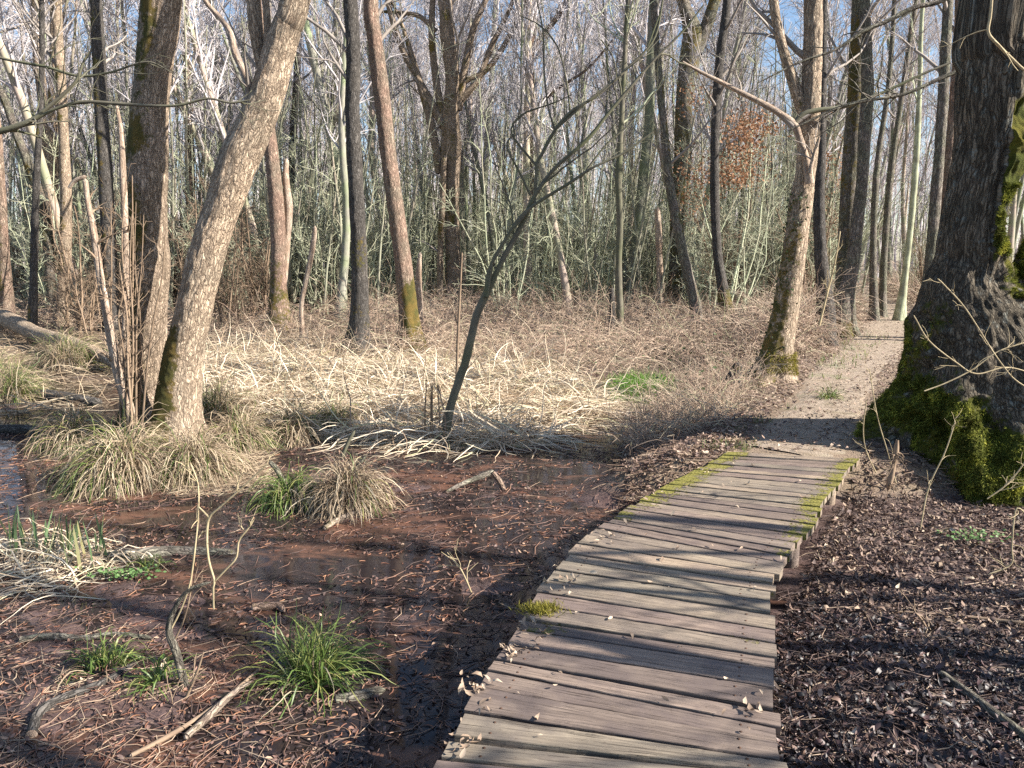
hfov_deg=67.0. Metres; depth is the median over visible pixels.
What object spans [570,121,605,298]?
hazel shrub
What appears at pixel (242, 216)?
hazel shrub
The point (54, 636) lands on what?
fallen branch
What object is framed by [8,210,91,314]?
hazel shrub
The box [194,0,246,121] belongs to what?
alder tree
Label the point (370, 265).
hazel shrub
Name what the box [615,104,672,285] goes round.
hazel shrub
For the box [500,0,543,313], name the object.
alder tree
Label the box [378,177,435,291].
hazel shrub
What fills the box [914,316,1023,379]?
shoot
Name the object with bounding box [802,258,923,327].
bramble thicket
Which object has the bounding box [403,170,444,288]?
hazel shrub
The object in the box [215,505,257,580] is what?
shoot
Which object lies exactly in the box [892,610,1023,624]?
fallen branch
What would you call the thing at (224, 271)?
hazel shrub
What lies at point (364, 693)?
fallen branch
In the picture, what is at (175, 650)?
bent sapling
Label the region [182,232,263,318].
hazel shrub
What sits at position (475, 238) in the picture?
hazel shrub
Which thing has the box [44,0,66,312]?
alder tree
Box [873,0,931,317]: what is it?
alder tree
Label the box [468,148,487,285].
hazel shrub
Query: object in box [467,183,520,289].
hazel shrub
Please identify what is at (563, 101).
alder tree
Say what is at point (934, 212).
alder tree
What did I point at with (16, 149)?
alder tree
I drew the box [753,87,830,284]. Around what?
hazel shrub
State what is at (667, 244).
hazel shrub
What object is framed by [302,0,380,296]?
alder tree
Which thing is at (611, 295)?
tree stump
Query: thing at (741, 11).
alder tree
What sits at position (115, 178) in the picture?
hazel shrub
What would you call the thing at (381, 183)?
hazel shrub
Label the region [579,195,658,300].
hazel shrub
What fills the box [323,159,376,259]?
hazel shrub
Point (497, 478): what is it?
broken stick
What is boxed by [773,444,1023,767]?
twig litter
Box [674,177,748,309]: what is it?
hazel shrub
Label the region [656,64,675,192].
alder tree
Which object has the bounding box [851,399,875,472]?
shoot
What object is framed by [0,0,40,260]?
alder tree
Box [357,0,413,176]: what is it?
alder tree
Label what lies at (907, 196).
alder tree
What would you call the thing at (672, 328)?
bramble thicket
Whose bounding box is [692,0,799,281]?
alder tree
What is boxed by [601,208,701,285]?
hazel shrub
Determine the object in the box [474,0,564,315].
alder tree
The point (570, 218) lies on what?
hazel shrub
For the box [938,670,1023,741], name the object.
fallen branch
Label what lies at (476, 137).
alder tree
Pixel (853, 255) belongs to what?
alder tree
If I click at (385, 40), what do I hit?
alder tree
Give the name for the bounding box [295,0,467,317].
hazel shrub
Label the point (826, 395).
grass tuft
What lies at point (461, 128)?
alder tree
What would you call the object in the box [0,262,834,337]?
bramble thicket
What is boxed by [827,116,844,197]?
alder tree
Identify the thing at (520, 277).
hazel shrub
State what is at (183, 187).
hazel shrub
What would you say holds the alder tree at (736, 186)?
on the ground at (790, 576)
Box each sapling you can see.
[165,582,210,686]
[436,0,730,442]
[656,73,757,314]
[684,97,792,322]
[777,101,867,299]
[815,232,843,325]
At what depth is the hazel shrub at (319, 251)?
21.75 m
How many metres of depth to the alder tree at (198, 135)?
22.68 m
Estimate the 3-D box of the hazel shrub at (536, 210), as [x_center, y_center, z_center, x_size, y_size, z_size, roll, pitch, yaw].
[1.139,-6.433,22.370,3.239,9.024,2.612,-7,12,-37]
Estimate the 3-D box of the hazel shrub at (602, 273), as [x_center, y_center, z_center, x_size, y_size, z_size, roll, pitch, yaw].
[2.426,-5.202,22.122,4.251,6.760,2.420,-8,12,-39]
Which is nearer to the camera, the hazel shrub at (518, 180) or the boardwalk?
the boardwalk
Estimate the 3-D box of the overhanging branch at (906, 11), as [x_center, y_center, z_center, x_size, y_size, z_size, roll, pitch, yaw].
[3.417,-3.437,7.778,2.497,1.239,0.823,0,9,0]
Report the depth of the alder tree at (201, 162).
26.31 m
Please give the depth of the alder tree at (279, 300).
17.57 m
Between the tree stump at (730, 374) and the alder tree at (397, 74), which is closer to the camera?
the tree stump at (730, 374)
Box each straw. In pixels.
[0,588,371,767]
[155,449,285,497]
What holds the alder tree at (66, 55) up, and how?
on the ground at (790, 576)
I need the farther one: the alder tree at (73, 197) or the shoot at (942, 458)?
the alder tree at (73, 197)
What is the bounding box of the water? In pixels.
[0,362,788,767]
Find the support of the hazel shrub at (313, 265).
on the ground at (790, 576)
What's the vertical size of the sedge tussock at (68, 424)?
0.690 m
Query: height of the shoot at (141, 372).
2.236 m
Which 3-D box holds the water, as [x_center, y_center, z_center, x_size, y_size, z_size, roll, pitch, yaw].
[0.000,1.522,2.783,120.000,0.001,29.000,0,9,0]
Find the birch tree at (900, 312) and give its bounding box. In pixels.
[892,0,929,320]
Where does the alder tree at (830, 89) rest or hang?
on the ground at (790, 576)
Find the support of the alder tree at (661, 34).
on the ground at (790, 576)
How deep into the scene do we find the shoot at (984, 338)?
4.61 m
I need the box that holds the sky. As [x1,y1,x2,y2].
[0,0,1023,259]
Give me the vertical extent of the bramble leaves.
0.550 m
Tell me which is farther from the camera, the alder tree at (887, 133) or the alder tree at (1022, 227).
the alder tree at (887, 133)
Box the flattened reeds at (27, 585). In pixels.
[0,507,151,623]
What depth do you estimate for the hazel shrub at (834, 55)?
31.38 m
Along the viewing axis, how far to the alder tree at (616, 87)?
34.02 m
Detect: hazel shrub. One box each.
[0,87,92,298]
[6,187,98,308]
[7,120,118,317]
[7,173,38,275]
[8,191,30,299]
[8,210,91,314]
[9,215,42,309]
[11,147,91,219]
[12,128,96,288]
[16,201,93,290]
[24,175,121,337]
[26,78,73,207]
[69,18,125,296]
[70,212,121,318]
[71,78,120,249]
[72,0,128,313]
[72,183,120,295]
[72,201,115,304]
[74,123,175,236]
[75,23,198,299]
[77,143,114,273]
[82,108,125,202]
[97,209,121,301]
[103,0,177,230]
[114,193,258,307]
[115,146,185,288]
[116,175,187,303]
[167,1,240,254]
[167,172,231,311]
[167,178,198,306]
[167,182,209,303]
[168,176,184,255]
[169,157,212,224]
[172,201,261,329]
[176,177,266,260]
[177,0,288,296]
[178,104,215,213]
[180,102,305,312]
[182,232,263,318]
[184,225,243,313]
[193,176,305,321]
[198,14,261,201]
[201,154,266,234]
[206,70,266,229]
[219,208,259,305]
[220,215,307,303]
[232,0,336,315]
[238,198,295,285]
[239,167,317,288]
[244,0,337,314]
[244,172,328,301]
[249,168,266,217]
[275,54,320,310]
[276,99,330,299]
[281,13,368,310]
[282,119,350,315]
[291,32,390,312]
[293,215,340,302]
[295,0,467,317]
[300,195,426,308]
[303,90,340,272]
[317,221,374,290]
[318,127,407,277]
[320,1,380,253]
[321,186,382,295]
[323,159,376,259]
[323,211,436,299]
[334,0,402,302]
[361,132,425,274]
[362,100,449,305]
[364,135,403,275]
[368,149,474,300]
[369,226,413,299]
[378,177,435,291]
[379,49,494,282]
[380,216,437,296]
[390,77,443,278]
[391,34,443,280]
[402,171,437,273]
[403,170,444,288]
[410,96,483,298]
[411,73,443,248]
[418,119,469,267]
[418,207,481,298]
[427,62,565,318]
[444,197,506,305]
[444,198,496,294]
[466,187,502,288]
[466,193,499,295]
[467,177,521,281]
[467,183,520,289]
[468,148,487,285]
[468,164,574,309]
[469,166,522,298]
[470,202,564,283]
[472,164,570,292]
[479,65,547,297]
[480,213,538,301]
[481,99,564,293]
[487,166,570,269]
[489,1,600,312]
[492,40,573,310]
[493,177,615,308]
[504,179,634,313]
[508,216,600,300]
[510,147,636,316]
[515,202,604,291]
[516,98,537,202]
[536,150,622,295]
[536,200,612,288]
[537,94,659,314]
[554,137,606,264]
[561,151,637,286]
[562,42,641,316]
[563,159,614,279]
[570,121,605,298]
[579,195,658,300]
[581,203,611,290]
[592,112,673,300]
[596,147,627,292]
[599,114,657,283]
[600,46,710,316]
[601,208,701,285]
[603,12,673,296]
[603,141,689,299]
[605,158,699,294]
[605,207,669,299]
[613,11,660,246]
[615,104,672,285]
[626,61,654,240]
[626,175,709,296]
[626,190,669,302]
[641,210,737,300]
[647,217,710,292]
[662,1,757,302]
[665,29,767,294]
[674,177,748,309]
[681,184,770,316]
[681,202,783,307]
[687,196,775,297]
[693,191,735,287]
[701,221,761,301]
[703,23,768,267]
[704,142,734,267]
[711,140,809,306]
[720,8,780,285]
[727,87,837,278]
[734,1,876,293]
[734,36,834,267]
[739,133,785,260]
[739,187,783,282]
[739,197,835,296]
[747,218,810,296]
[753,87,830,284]
[754,139,830,235]
[755,158,790,275]
[756,60,795,242]
[760,173,840,305]
[761,43,800,237]
[764,196,838,296]
[773,0,888,278]
[773,129,892,298]
[779,21,797,226]
[781,1,846,177]
[781,182,869,292]
[809,213,891,292]
[811,173,911,293]
[811,194,891,290]
[825,44,928,303]
[878,203,928,295]
[889,27,951,284]
[898,226,926,304]
[903,229,925,289]
[911,181,930,276]
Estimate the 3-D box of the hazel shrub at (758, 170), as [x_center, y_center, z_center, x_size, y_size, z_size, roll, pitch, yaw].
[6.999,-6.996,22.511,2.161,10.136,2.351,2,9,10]
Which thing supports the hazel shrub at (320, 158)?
on the ground at (790, 576)
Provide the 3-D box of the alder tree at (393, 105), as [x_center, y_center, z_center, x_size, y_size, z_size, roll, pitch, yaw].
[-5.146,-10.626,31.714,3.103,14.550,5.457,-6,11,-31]
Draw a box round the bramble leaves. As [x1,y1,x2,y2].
[489,299,757,392]
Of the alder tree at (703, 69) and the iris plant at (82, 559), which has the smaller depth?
the iris plant at (82, 559)
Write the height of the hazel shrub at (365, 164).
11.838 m
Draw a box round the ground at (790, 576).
[0,260,1023,767]
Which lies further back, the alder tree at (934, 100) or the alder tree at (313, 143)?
the alder tree at (313, 143)
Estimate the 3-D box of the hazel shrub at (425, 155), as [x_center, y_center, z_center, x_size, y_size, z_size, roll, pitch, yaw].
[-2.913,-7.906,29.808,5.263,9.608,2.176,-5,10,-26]
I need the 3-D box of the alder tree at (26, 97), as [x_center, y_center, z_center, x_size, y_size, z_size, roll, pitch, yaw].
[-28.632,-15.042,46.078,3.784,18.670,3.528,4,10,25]
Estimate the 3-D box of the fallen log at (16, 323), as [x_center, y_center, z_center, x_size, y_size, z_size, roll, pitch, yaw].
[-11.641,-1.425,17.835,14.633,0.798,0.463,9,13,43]
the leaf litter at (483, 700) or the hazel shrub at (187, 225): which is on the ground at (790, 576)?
the hazel shrub at (187, 225)
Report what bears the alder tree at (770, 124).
on the ground at (790, 576)
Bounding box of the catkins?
[0,409,742,767]
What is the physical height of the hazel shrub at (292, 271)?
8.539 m
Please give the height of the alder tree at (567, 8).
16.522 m
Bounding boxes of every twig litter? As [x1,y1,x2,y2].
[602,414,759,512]
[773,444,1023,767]
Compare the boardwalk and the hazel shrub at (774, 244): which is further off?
the hazel shrub at (774, 244)
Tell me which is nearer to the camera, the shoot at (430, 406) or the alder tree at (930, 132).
the shoot at (430, 406)
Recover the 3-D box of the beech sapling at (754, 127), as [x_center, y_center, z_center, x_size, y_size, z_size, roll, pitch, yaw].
[5.489,-4.179,19.327,2.878,5.512,3.875,0,9,2]
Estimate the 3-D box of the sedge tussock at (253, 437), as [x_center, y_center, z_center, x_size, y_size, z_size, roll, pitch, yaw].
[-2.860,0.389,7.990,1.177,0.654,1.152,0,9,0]
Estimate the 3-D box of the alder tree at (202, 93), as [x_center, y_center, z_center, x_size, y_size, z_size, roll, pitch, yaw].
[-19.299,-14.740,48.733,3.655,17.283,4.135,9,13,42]
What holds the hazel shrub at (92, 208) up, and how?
on the ground at (790, 576)
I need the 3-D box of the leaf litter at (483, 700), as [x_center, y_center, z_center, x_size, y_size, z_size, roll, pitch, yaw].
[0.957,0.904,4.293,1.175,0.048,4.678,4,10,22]
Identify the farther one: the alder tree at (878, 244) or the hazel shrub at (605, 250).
the alder tree at (878, 244)
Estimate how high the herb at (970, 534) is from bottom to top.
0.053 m
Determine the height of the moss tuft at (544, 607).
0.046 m
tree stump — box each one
[608,288,614,330]
[716,362,741,403]
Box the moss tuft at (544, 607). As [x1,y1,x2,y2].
[509,597,571,617]
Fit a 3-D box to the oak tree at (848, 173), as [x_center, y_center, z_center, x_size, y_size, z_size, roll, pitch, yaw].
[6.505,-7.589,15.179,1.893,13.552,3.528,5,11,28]
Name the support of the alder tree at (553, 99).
on the ground at (790, 576)
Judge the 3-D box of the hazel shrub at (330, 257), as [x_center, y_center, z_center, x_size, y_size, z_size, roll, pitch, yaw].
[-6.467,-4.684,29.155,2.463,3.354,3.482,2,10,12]
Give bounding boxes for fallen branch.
[19,632,151,642]
[25,662,135,737]
[129,668,261,756]
[183,681,251,739]
[251,601,285,612]
[322,507,369,530]
[334,686,385,702]
[445,469,493,492]
[876,440,911,501]
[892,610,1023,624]
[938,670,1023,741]
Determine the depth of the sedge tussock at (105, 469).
6.59 m
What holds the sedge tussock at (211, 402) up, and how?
on the water
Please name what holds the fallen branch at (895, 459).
on the ground at (790, 576)
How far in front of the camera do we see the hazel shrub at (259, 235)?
25.17 m
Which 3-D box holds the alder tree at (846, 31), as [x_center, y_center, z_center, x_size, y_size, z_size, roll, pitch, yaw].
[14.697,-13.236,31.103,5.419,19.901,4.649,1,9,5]
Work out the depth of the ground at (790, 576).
4.66 m
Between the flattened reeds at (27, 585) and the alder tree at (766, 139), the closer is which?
the flattened reeds at (27, 585)
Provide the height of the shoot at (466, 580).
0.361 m
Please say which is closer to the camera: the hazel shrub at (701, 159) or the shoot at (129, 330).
the shoot at (129, 330)
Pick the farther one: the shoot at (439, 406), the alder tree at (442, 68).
the alder tree at (442, 68)
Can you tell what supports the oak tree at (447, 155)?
on the ground at (790, 576)
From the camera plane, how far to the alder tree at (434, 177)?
53.44 m
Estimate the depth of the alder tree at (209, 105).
45.17 m
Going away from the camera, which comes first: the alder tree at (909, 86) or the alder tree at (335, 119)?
the alder tree at (335, 119)
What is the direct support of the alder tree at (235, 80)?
on the ground at (790, 576)
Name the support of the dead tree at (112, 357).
on the ground at (790, 576)
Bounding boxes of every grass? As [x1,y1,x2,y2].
[598,367,684,405]
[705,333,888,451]
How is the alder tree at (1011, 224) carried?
on the ground at (790, 576)
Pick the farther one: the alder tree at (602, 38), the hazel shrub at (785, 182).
the alder tree at (602, 38)
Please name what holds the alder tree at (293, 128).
on the ground at (790, 576)
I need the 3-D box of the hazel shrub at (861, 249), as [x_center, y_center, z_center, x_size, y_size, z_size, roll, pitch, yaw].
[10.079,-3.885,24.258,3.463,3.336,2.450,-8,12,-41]
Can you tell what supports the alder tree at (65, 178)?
on the ground at (790, 576)
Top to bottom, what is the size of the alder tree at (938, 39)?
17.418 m
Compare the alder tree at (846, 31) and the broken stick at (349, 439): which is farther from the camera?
the alder tree at (846, 31)
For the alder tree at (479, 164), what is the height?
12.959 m
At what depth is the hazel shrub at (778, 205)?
28.57 m
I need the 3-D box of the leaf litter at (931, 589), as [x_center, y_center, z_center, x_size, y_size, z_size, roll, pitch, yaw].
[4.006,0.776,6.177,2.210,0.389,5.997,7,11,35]
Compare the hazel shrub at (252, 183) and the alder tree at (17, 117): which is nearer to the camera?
the alder tree at (17, 117)
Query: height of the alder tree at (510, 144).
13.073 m
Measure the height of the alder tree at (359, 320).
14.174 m
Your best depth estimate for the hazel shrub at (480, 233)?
32.39 m
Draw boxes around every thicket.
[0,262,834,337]
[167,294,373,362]
[205,303,395,367]
[330,256,893,383]
[587,345,791,460]
[673,253,885,384]
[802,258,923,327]
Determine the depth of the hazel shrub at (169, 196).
29.59 m
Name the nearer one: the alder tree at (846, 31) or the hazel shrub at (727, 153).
the hazel shrub at (727, 153)
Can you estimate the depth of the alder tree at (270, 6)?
29.75 m
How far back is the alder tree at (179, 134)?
42.18 m
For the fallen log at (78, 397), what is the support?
on the water
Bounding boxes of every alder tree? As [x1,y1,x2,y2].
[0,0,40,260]
[0,0,48,223]
[0,0,89,317]
[0,3,51,331]
[0,6,34,178]
[0,7,34,267]
[0,9,17,89]
[0,15,35,273]
[0,38,36,202]
[0,51,19,254]
[0,84,56,316]
[1,0,40,182]
[1,0,96,310]
[1,0,122,184]
[3,0,91,344]
[9,0,90,118]
[11,0,75,325]
[11,7,36,228]
[14,0,75,308]
[16,5,89,230]
[17,17,109,199]
[20,0,131,147]
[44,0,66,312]
[44,0,93,261]
[61,0,136,331]
[67,0,126,247]
[72,87,114,205]
[73,86,97,178]
[75,0,139,157]
[77,1,133,238]
[78,0,262,307]
[79,0,169,156]
[84,0,135,183]
[107,0,213,318]
[107,9,198,156]
[111,0,181,444]
[114,0,267,302]
[119,0,181,221]
[141,0,310,453]
[168,110,195,226]
[169,34,197,198]
[169,113,185,204]
[170,0,226,206]
[178,0,277,148]
[180,1,233,155]
[180,20,215,158]
[182,55,215,161]
[183,2,220,246]
[184,0,253,157]
[186,0,309,303]
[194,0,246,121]
[195,0,253,247]
[196,0,314,221]
[218,0,295,335]
[220,11,292,228]
[232,0,316,302]
[237,0,278,29]
[239,5,293,174]
[246,6,305,217]
[262,8,329,229]
[269,0,383,304]
[270,0,326,290]
[278,0,374,355]
[284,0,380,169]
[284,33,323,227]
[287,5,340,300]
[288,33,318,264]
[290,0,339,303]
[292,0,331,146]
[299,0,417,319]
[301,0,364,131]
[301,86,331,254]
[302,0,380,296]
[303,2,360,265]
[305,51,331,205]
[310,0,377,196]
[310,0,420,297]
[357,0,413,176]
[358,0,424,185]
[360,0,415,100]
[363,0,428,352]
[365,2,438,276]
[378,0,461,304]
[393,0,436,220]
[393,19,420,182]
[394,102,418,218]
[395,0,438,274]
[401,0,489,181]
[403,2,473,142]
[403,27,432,240]
[407,0,487,151]
[407,0,502,295]
[413,0,518,302]
[418,110,439,216]
[425,1,514,294]
[425,3,510,198]
[426,18,486,152]
[426,43,484,262]
[428,0,504,242]
[438,0,511,294]
[440,0,524,286]
[442,94,491,209]
[460,49,493,187]
[467,0,577,318]
[468,2,543,274]
[468,73,519,217]
[469,56,537,205]
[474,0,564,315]
[478,65,551,255]
[488,8,546,270]
[494,1,602,215]
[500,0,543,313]
[510,0,605,308]
[510,0,617,246]
[513,0,599,243]
[533,0,560,218]
[534,1,614,184]
[536,94,576,226]
[537,43,567,212]
[539,0,616,294]
[539,6,601,202]
[541,13,609,211]
[550,0,626,280]
[555,115,592,223]
[565,102,605,209]
[573,0,642,281]
[573,0,656,300]
[580,71,627,280]
[582,2,639,274]
[583,0,687,334]
[583,2,639,205]
[584,0,687,305]
[587,1,628,223]
[589,0,643,219]
[591,137,609,245]
[596,1,646,164]
[607,0,673,253]
[607,0,684,316]
[635,0,718,173]
[639,0,702,217]
[648,107,670,224]
[649,0,713,193]
[650,0,745,336]
[652,0,756,236]
[656,0,720,198]
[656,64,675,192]
[669,0,788,282]
[671,0,951,389]
[671,70,709,215]
[676,1,777,277]
[681,0,758,326]
[689,0,776,256]
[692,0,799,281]
[693,0,756,181]
[697,0,776,159]
[704,0,769,179]
[704,7,786,179]
[719,1,774,201]
[725,125,744,225]
[750,60,787,194]
[753,93,781,223]
[754,0,850,229]
[754,79,790,189]
[769,0,836,127]
[772,0,850,234]
[784,0,891,157]
[787,0,850,292]
[794,14,836,144]
[809,0,885,346]
[825,0,931,224]
[827,28,905,192]
[827,34,849,150]
[827,37,849,200]
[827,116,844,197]
[834,0,900,337]
[836,43,899,285]
[841,0,931,281]
[857,32,928,282]
[864,0,953,284]
[864,38,938,273]
[865,0,939,320]
[865,0,941,284]
[865,142,874,266]
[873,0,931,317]
[879,0,941,267]
[885,126,908,260]
[898,0,954,162]
[898,0,954,211]
[899,48,932,222]
[905,133,934,248]
[919,2,954,202]
[921,92,936,188]
[937,0,958,213]
[1007,188,1017,261]
[1013,173,1023,255]
[1013,190,1023,259]
[1017,181,1023,240]
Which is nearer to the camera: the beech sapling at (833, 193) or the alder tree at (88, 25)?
the beech sapling at (833, 193)
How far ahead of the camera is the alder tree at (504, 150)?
29.09 m
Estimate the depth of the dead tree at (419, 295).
16.34 m
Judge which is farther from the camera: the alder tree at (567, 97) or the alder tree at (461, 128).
the alder tree at (567, 97)
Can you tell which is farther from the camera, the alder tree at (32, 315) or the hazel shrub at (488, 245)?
the hazel shrub at (488, 245)
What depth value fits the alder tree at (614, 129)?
24.50 m
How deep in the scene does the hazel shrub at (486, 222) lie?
30.40 m
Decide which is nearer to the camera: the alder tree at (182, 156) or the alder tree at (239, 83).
the alder tree at (239, 83)
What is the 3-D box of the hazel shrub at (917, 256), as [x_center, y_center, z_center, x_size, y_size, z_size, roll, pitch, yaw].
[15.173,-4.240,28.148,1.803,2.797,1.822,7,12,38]
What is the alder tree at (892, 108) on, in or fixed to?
on the ground at (790, 576)
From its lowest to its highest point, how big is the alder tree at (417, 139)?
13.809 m
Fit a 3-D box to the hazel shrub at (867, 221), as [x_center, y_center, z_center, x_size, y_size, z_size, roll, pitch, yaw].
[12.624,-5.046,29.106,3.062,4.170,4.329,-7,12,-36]
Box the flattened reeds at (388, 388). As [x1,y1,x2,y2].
[202,312,649,461]
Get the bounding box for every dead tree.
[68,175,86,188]
[80,179,137,420]
[116,106,133,396]
[283,159,292,278]
[299,226,316,339]
[416,252,425,338]
[655,207,664,317]
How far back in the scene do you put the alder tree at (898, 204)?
61.31 m
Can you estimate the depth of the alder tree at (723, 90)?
33.38 m
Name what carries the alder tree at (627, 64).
on the ground at (790, 576)
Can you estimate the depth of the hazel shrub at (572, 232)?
30.25 m
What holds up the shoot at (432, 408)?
on the ground at (790, 576)
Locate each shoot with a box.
[94,263,148,424]
[95,163,144,425]
[96,193,136,424]
[97,198,155,425]
[103,266,154,398]
[108,272,154,419]
[110,267,131,424]
[118,176,151,410]
[123,204,163,424]
[128,215,161,424]
[136,231,175,425]
[147,651,204,715]
[172,461,209,627]
[175,517,208,638]
[206,442,287,608]
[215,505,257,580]
[418,377,431,442]
[422,384,436,442]
[423,380,447,439]
[426,383,439,443]
[435,383,445,442]
[438,540,475,592]
[448,253,480,398]
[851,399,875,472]
[858,362,895,482]
[900,591,938,627]
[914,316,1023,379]
[919,408,962,529]
[924,330,1023,391]
[928,278,1023,385]
[987,452,1023,498]
[988,507,1023,574]
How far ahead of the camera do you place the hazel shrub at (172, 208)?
21.30 m
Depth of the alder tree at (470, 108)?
26.80 m
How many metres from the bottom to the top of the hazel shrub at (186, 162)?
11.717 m
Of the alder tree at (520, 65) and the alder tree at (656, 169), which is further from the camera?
the alder tree at (656, 169)
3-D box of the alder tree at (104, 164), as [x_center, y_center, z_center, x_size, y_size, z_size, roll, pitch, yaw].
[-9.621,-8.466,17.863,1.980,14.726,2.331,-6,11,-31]
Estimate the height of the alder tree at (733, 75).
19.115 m
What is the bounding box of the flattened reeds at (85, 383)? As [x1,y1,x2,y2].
[0,320,122,417]
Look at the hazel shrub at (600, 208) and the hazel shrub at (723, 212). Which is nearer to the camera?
the hazel shrub at (723, 212)
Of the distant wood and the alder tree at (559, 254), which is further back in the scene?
the distant wood
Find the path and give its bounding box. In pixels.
[749,285,910,456]
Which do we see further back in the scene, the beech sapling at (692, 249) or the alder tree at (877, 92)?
the alder tree at (877, 92)
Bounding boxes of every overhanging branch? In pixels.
[0,0,106,154]
[0,0,172,93]
[36,38,278,130]
[738,0,947,105]
[772,29,955,175]
[938,0,1023,70]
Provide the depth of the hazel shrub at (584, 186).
33.46 m
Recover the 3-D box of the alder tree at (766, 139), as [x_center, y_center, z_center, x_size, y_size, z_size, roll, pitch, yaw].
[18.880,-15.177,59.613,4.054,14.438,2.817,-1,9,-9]
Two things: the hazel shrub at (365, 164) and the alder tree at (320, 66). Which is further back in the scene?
the alder tree at (320, 66)
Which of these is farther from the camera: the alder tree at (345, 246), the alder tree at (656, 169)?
the alder tree at (656, 169)
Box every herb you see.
[74,564,170,582]
[936,526,1010,542]
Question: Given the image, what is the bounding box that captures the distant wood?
[5,18,1023,277]
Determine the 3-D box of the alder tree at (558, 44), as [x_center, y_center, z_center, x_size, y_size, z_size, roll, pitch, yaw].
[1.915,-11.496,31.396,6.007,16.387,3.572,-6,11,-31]
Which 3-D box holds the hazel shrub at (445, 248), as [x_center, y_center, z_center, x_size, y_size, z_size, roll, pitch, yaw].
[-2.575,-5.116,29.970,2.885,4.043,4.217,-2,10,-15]
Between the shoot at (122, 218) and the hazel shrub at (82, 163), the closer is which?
the shoot at (122, 218)
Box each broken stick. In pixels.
[269,461,285,483]
[341,431,354,455]
[356,456,365,468]
[491,471,505,490]
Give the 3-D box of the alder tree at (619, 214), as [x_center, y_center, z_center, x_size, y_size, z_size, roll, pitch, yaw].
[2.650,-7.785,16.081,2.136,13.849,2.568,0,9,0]
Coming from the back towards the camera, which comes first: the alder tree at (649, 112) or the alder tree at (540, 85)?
the alder tree at (540, 85)
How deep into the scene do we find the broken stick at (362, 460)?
6.27 m
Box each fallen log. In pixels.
[0,308,110,366]
[0,424,48,433]
[25,387,102,405]
[28,546,235,568]
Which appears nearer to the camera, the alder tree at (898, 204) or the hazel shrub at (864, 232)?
the hazel shrub at (864, 232)
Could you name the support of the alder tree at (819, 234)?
on the ground at (790, 576)
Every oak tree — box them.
[380,0,526,311]
[666,0,722,312]
[797,0,860,334]
[851,0,1023,508]
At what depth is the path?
8.88 m
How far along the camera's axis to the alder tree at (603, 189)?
60.88 m
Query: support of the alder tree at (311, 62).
on the ground at (790, 576)
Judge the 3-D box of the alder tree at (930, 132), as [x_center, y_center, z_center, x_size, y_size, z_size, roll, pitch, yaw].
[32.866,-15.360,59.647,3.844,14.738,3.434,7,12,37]
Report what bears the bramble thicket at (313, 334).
on the ground at (790, 576)
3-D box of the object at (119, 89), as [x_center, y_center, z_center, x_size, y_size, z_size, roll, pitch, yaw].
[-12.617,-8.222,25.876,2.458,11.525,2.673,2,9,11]
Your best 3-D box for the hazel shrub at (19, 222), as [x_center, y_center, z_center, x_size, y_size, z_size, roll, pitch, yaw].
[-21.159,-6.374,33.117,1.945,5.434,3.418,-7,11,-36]
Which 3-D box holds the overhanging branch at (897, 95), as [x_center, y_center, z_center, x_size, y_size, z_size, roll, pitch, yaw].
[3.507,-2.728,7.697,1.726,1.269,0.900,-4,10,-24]
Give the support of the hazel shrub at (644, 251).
on the ground at (790, 576)
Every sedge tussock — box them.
[0,343,37,380]
[0,352,63,404]
[10,317,107,373]
[14,390,124,458]
[34,398,190,506]
[122,407,264,493]
[195,397,286,454]
[202,360,273,427]
[238,454,329,520]
[259,392,333,449]
[281,446,410,527]
[300,387,369,433]
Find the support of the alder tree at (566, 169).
on the ground at (790, 576)
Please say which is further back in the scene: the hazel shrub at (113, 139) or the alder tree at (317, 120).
the alder tree at (317, 120)
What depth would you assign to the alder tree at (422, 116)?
50.13 m
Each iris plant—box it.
[0,504,98,565]
[0,513,176,584]
[3,503,145,577]
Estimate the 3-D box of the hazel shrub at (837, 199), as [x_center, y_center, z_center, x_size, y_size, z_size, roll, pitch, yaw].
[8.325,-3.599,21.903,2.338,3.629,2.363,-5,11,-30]
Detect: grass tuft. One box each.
[51,627,160,694]
[108,649,205,707]
[124,554,177,573]
[217,601,399,730]
[808,381,845,400]
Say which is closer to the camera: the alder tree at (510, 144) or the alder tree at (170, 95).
the alder tree at (170, 95)
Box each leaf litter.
[0,407,742,767]
[343,294,859,377]
[444,453,805,757]
[619,309,911,509]
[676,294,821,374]
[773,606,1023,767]
[785,442,1023,637]
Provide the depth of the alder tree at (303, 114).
51.82 m
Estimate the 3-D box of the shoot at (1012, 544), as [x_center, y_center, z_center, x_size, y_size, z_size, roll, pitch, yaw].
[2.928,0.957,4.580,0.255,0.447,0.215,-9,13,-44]
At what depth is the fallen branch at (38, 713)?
3.42 m
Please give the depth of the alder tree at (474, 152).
26.52 m
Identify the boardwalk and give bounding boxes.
[434,452,859,767]
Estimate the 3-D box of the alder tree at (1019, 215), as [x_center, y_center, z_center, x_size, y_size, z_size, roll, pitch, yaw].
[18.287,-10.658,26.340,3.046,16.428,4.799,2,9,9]
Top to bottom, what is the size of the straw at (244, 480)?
0.140 m
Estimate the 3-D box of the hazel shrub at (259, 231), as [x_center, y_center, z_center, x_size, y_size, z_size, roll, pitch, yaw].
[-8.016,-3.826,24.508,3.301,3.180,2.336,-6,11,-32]
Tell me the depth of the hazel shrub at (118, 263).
23.02 m

